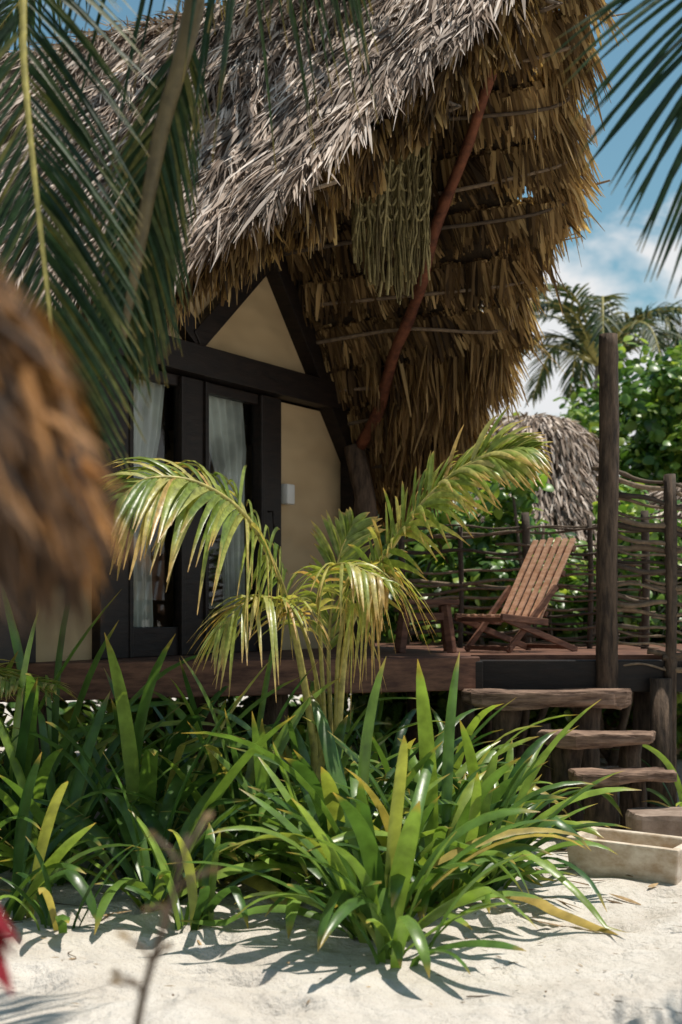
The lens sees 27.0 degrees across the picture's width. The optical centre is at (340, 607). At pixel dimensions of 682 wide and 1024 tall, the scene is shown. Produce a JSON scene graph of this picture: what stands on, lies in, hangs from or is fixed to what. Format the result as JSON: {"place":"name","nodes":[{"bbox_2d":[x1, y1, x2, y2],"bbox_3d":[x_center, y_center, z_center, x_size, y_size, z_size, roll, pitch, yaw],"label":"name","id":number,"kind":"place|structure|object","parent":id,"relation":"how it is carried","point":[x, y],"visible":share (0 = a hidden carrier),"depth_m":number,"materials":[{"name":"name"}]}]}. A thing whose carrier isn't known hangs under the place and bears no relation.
{"place":"outdoors","nodes":[
{"label":"outdoors","id":0,"kind":"place"},
{"bbox_2d":[0,694,681,1023],"bbox_3d":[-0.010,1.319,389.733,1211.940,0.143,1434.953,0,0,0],"label":"ground","id":1,"kind":"structure","parent":0,"point":[252,976],"depth_m":5.14,"materials":[{"name":"beige sand"}]},
{"bbox_2d":[0,908,21,994],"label":"ti plant","id":2,"kind":"object","parent":1,"relation":"on","point":[7,929],"visible":1,"depth_m":1.79,"materials":[{"name":"red plant"}]},
{"bbox_2d":[0,659,76,717],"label":"young coconut palm","id":3,"kind":"object","parent":1,"relation":"on","point":[9,685],"visible":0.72,"depth_m":6.99,"materials":[{"name":"green plant"}]},
{"bbox_2d":[0,734,83,850],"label":"spider lily","id":4,"kind":"object","parent":1,"relation":"on","point":[4,822],"visible":0.55,"depth_m":6.44,"materials":[{"name":"green plant"}]},
{"bbox_2d":[3,752,143,924],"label":"spider lily","id":5,"kind":"object","parent":1,"relation":"on","point":[32,869],"visible":0.81,"depth_m":5.92,"materials":[{"name":"green plant"}]},
{"bbox_2d":[0,837,147,932],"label":"spider lily","id":6,"kind":"object","parent":1,"relation":"on","point":[47,914],"visible":0.88,"depth_m":5.75,"materials":[{"name":"green plant"}]},
{"bbox_2d":[0,262,149,657],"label":"thatched parasol","id":7,"kind":"object","parent":1,"relation":"on","point":[58,521],"visible":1,"depth_m":1.29,"materials":[{"name":"brown plant"}]},
{"bbox_2d":[0,611,149,872],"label":"spider lily","id":8,"kind":"object","parent":1,"relation":"on","point":[23,743],"visible":0.36,"depth_m":6.76,"materials":[{"name":"green plant"}]},
{"bbox_2d":[0,590,232,879],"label":"spider lily","id":9,"kind":"object","parent":1,"relation":"on","point":[61,817],"visible":0.3,"depth_m":7.25,"materials":[{"name":"green plant"}]},
{"bbox_2d":[0,692,251,886],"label":"spider lily","id":10,"kind":"object","parent":1,"relation":"on","point":[78,786],"visible":0.37,"depth_m":6.71,"materials":[{"name":"green plant"}]},
{"bbox_2d":[9,632,271,884],"bbox_3d":[-0.877,0.721,6.870,1.531,1.216,2.000,0,0,0],"label":"spider lily","id":11,"kind":"object","parent":1,"relation":"on","point":[144,781],"visible":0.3,"depth_m":6.63,"materials":[{"name":"green plant"}]},
{"bbox_2d":[0,588,284,859],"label":"spider lily","id":12,"kind":"object","parent":1,"relation":"on","point":[53,716],"visible":0.24,"depth_m":7.32,"materials":[{"name":"green plant"}]},
{"bbox_2d":[0,689,310,934],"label":"spider lily","id":13,"kind":"object","parent":1,"relation":"on","point":[160,826],"visible":0.74,"depth_m":6.22,"materials":[{"name":"green plant"}]},
{"bbox_2d":[108,812,222,1023],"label":"dry twig","id":14,"kind":"object","parent":1,"relation":"on","point":[157,952],"visible":1,"depth_m":2.01,"materials":[{"name":"brown wood"}]},
{"bbox_2d":[37,669,309,860],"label":"spider lily","id":15,"kind":"object","parent":1,"relation":"on","point":[173,742],"visible":0.16,"depth_m":7.25,"materials":[{"name":"green plant"}]},
{"bbox_2d":[96,810,278,930],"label":"spider lily","id":16,"kind":"object","parent":1,"relation":"on","point":[204,903],"visible":0.84,"depth_m":5.80,"materials":[{"name":"green plant"}]},
{"bbox_2d":[0,0,378,473],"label":"coconut palm","id":17,"kind":"object","parent":1,"relation":"on","point":[133,291],"visible":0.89,"depth_m":4.01,"materials":[{"name":"green plant"}]},
{"bbox_2d":[77,700,308,818],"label":"spider lily","id":18,"kind":"object","parent":1,"relation":"on","point":[162,733],"visible":0.06,"depth_m":7.99,"materials":[{"name":"green plant"}]},
{"bbox_2d":[99,643,391,818],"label":"spider lily","id":19,"kind":"object","parent":1,"relation":"on","point":[181,714],"visible":0.09,"depth_m":7.59,"materials":[{"name":"green plant"}]},
{"bbox_2d":[66,656,440,907],"bbox_3d":[-0.371,0.778,6.762,1.876,1.104,1.695,0,0,0],"label":"spider lily","id":20,"kind":"object","parent":1,"relation":"on","point":[258,882],"visible":0.24,"depth_m":6.69,"materials":[{"name":"green plant"}]},
{"bbox_2d":[134,711,375,891],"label":"spider lily","id":21,"kind":"object","parent":1,"relation":"on","point":[262,778],"visible":0.3,"depth_m":6.29,"materials":[{"name":"green plant"}]},
{"bbox_2d":[120,703,389,785],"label":"spider lily","id":22,"kind":"object","parent":1,"relation":"on","point":[359,724],"visible":0.05,"depth_m":8.31,"materials":[{"name":"green plant"}]},
{"bbox_2d":[0,607,566,779],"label":"sea grape bush","id":23,"kind":"object","parent":1,"relation":"on","point":[87,714],"visible":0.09,"depth_m":11.41,"materials":[{"name":"green plant"}]},
{"bbox_2d":[172,707,415,862],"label":"spider lily","id":24,"kind":"object","parent":1,"relation":"on","point":[297,743],"visible":0.1,"depth_m":6.93,"materials":[{"name":"green plant"}]},
{"bbox_2d":[203,681,443,830],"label":"spider lily","id":25,"kind":"object","parent":1,"relation":"on","point":[379,741],"visible":0.08,"depth_m":7.96,"materials":[{"name":"green plant"}]},
{"bbox_2d":[103,404,552,814],"bbox_3d":[-0.122,0.188,6.605,2.157,2.246,1.052,0,0,-7],"label":"young coconut palm","id":26,"kind":"object","parent":1,"relation":"on","point":[183,499],"visible":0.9,"depth_m":6.51,"materials":[{"name":"green plant"}]},
{"bbox_2d":[166,715,513,938],"bbox_3d":[0.054,0.921,6.269,1.411,0.807,1.318,0,0,-32],"label":"spider lily","id":27,"kind":"object","parent":1,"relation":"on","point":[321,782],"visible":0.32,"depth_m":6.11,"materials":[{"name":"green plant"}]},
{"bbox_2d":[0,333,681,806],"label":"wooden deck","id":28,"kind":"structure","parent":1,"relation":"on","point":[602,661],"depth_m":8.80,"materials":[{"name":"brown wood"}]},
{"bbox_2d":[0,0,627,663],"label":"thatched hut","id":29,"kind":"object","parent":28,"relation":"on","point":[310,374],"visible":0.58,"depth_m":8.83,"materials":[{"name":"brown plant"}]},
{"bbox_2d":[0,254,354,663],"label":"door and gable frame","id":30,"kind":"structure","parent":29,"relation":"in","point":[203,371],"depth_m":9.05,"materials":[{"name":"brown wood"}]},
{"bbox_2d":[351,141,431,304],"bbox_3d":[0.301,-2.516,8.619,0.494,1.370,0.209,0,0,0],"label":"macrame hanging","id":31,"kind":"object","parent":29,"relation":"attached to","point":[400,206],"visible":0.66,"depth_m":8.58,"materials":[{"name":"fabric"}]},
{"bbox_2d":[392,599,458,652],"bbox_3d":[0.560,0.125,9.500,0.438,0.356,0.398,0,0,0],"label":"wooden stool","id":32,"kind":"object","parent":28,"relation":"on","point":[444,615],"visible":0.93,"depth_m":9.35,"materials":[{"name":"brown wood"}]},
{"bbox_2d":[454,537,577,652],"bbox_3d":[1.193,-0.087,9.614,0.748,0.791,0.461,0,0,-38],"label":"folding slat chair","id":33,"kind":"object","parent":28,"relation":"on","point":[521,619],"visible":0.98,"depth_m":9.66,"materials":[{"name":"brown wood"}]},
{"bbox_2d":[385,510,659,648],"bbox_3d":[1.317,-0.175,10.501,2.025,1.051,0.080,0,0,13],"label":"wattle fence","id":34,"kind":"object","parent":28,"relation":"attached to","point":[526,527],"visible":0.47,"depth_m":10.47,"materials":[{"name":"brown wood"}]},
{"bbox_2d":[591,466,681,676],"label":"wattle fence","id":35,"kind":"object","parent":28,"relation":"attached to","point":[658,551],"visible":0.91,"depth_m":8.87,"materials":[{"name":"brown wood"}]},
{"bbox_2d":[0,825,681,1013],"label":"leaf litter","id":36,"kind":"object","parent":1,"relation":"on","point":[612,901],"visible":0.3,"depth_m":6.08,"materials":[{"name":"brown plant"}]},
{"bbox_2d":[252,743,458,858],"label":"spider lily","id":37,"kind":"object","parent":1,"relation":"on","point":[380,783],"visible":0.09,"depth_m":6.83,"materials":[{"name":"green plant"}]},
{"bbox_2d":[169,736,585,950],"bbox_3d":[0.186,0.888,5.625,1.609,0.875,1.444,0,0,-42],"label":"spider lily","id":38,"kind":"object","parent":1,"relation":"on","point":[403,850],"visible":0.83,"depth_m":5.41,"materials":[{"name":"green plant"}]},
{"bbox_2d":[188,657,591,954],"bbox_3d":[0.021,0.766,5.972,1.644,1.119,1.530,0,0,32],"label":"spider lily","id":39,"kind":"object","parent":1,"relation":"on","point":[334,767],"visible":0.41,"depth_m":5.94,"materials":[{"name":"green plant"}]},
{"bbox_2d":[236,731,551,912],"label":"spider lily","id":40,"kind":"object","parent":1,"relation":"on","point":[501,850],"visible":0.3,"depth_m":5.96,"materials":[{"name":"green plant"}]},
{"bbox_2d":[301,693,498,819],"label":"spider lily","id":41,"kind":"object","parent":1,"relation":"on","point":[379,709],"visible":0.06,"depth_m":8.47,"materials":[{"name":"green plant"}]},
{"bbox_2d":[288,832,530,977],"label":"spider lily","id":42,"kind":"object","parent":1,"relation":"on","point":[405,926],"visible":0.9,"depth_m":5.14,"materials":[{"name":"green plant"}]},
{"bbox_2d":[301,679,529,827],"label":"spider lily","id":43,"kind":"object","parent":1,"relation":"on","point":[400,734],"visible":0.09,"depth_m":7.97,"materials":[{"name":"green plant"}]},
{"bbox_2d":[286,699,565,880],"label":"spider lily","id":44,"kind":"object","parent":1,"relation":"on","point":[462,770],"visible":0.16,"depth_m":7.27,"materials":[{"name":"green plant"}]},
{"bbox_2d":[348,728,553,788],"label":"spider lily","id":45,"kind":"object","parent":1,"relation":"on","point":[473,742],"visible":0.06,"depth_m":8.35,"materials":[{"name":"green plant"}]},
{"bbox_2d":[279,652,627,934],"bbox_3d":[0.421,0.769,6.244,1.536,1.118,1.657,0,0,0],"label":"spider lily","id":46,"kind":"object","parent":1,"relation":"on","point":[472,793],"visible":0.39,"depth_m":6.13,"materials":[{"name":"green plant"}]},
{"bbox_2d":[346,704,571,820],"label":"spider lily","id":47,"kind":"object","parent":1,"relation":"on","point":[486,757],"visible":0.13,"depth_m":7.90,"materials":[{"name":"green plant"}]},
{"bbox_2d":[340,700,638,920],"bbox_3d":[0.670,0.883,6.444,1.371,0.890,1.374,0,0,0],"label":"spider lily","id":48,"kind":"object","parent":1,"relation":"on","point":[516,781],"visible":0.34,"depth_m":6.52,"materials":[{"name":"green plant"}]},
{"bbox_2d":[371,719,611,885],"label":"spider lily","id":49,"kind":"object","parent":1,"relation":"on","point":[472,767],"visible":0.16,"depth_m":7.11,"materials":[{"name":"green plant"}]},
{"bbox_2d":[376,408,620,746],"bbox_3d":[1.897,-0.277,14.195,4.116,3.354,4.142,0,0,0],"label":"thatched hut","id":50,"kind":"object","parent":1,"relation":"on","point":[573,455],"visible":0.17,"depth_m":13.46,"materials":[{"name":"plant"}]},
{"bbox_2d":[344,487,681,758],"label":"sea grape bush","id":51,"kind":"object","parent":1,"relation":"on","point":[563,722],"visible":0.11,"depth_m":12.01,"materials":[{"name":"green plant"}]},
{"bbox_2d":[456,746,584,827],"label":"spider lily","id":52,"kind":"object","parent":1,"relation":"on","point":[501,779],"visible":0.04,"depth_m":8.27,"materials":[{"name":"green plant"}]},
{"bbox_2d":[394,468,659,765],"bbox_3d":[1.476,0.088,11.668,2.202,2.667,0.977,0,0,-13],"label":"sea grape bush","id":53,"kind":"object","parent":1,"relation":"on","point":[525,499],"visible":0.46,"depth_m":11.50,"materials":[{"name":"green plant"}]},
{"bbox_2d":[461,737,622,838],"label":"spider lily","id":54,"kind":"object","parent":1,"relation":"on","point":[523,816],"visible":0.16,"depth_m":7.80,"materials":[{"name":"green plant"}]},
{"bbox_2d":[461,688,681,836],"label":"driftwood steps","id":55,"kind":"structure","parent":1,"relation":"on","point":[575,754],"depth_m":8.28,"materials":[{"name":"brown wood"}]},
{"bbox_2d":[480,282,681,407],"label":"coconut palm","id":56,"kind":"object","parent":1,"relation":"on","point":[585,346],"visible":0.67,"depth_m":20.71,"materials":[{"name":"green plant"}]},
{"bbox_2d":[539,483,681,753],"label":"shrub","id":57,"kind":"object","parent":1,"relation":"on","point":[657,495],"visible":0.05,"depth_m":12.81,"materials":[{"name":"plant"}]},
{"bbox_2d":[541,0,681,298],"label":"coconut palm","id":58,"kind":"object","parent":1,"relation":"on","point":[655,81],"visible":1,"depth_m":3.99,"materials":[{"name":"green plant"}]},
{"bbox_2d":[553,333,681,492],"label":"sea grape tree","id":59,"kind":"object","parent":1,"relation":"on","point":[651,449],"visible":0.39,"depth_m":15.60,"materials":[{"name":"green plant"}]},
{"bbox_2d":[566,826,681,884],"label":"foot wash basin","id":60,"kind":"object","parent":1,"relation":"on","point":[645,856],"visible":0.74,"depth_m":6.81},
{"bbox_2d":[614,744,681,806],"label":"spider lily","id":61,"kind":"object","parent":1,"relation":"on","point":[664,760],"visible":0.52,"depth_m":8.58,"materials":[{"name":"green plant"}]},
{"bbox_2d":[642,800,668,806],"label":"spider lily","id":62,"kind":"object","parent":1,"relation":"on","point":[656,802],"visible":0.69,"depth_m":7.92,"materials":[{"name":"green plant"}]},
{"bbox_2d":[663,475,676,806],"bbox_3d":[2.052,0.290,8.861,0.084,2.221,0.068,0,0,0],"label":"fence post","id":63,"kind":"object","parent":1,"relation":"on","point":[668,539],"visible":0.71,"depth_m":8.83,"materials":[{"name":"brown wood"}]},
{"bbox_2d":[0,0,681,475],"label":"sky","id":64,"kind":"structure","parent":0,"point":[611,263],"materials":[{"name":"blue"}]}
]}

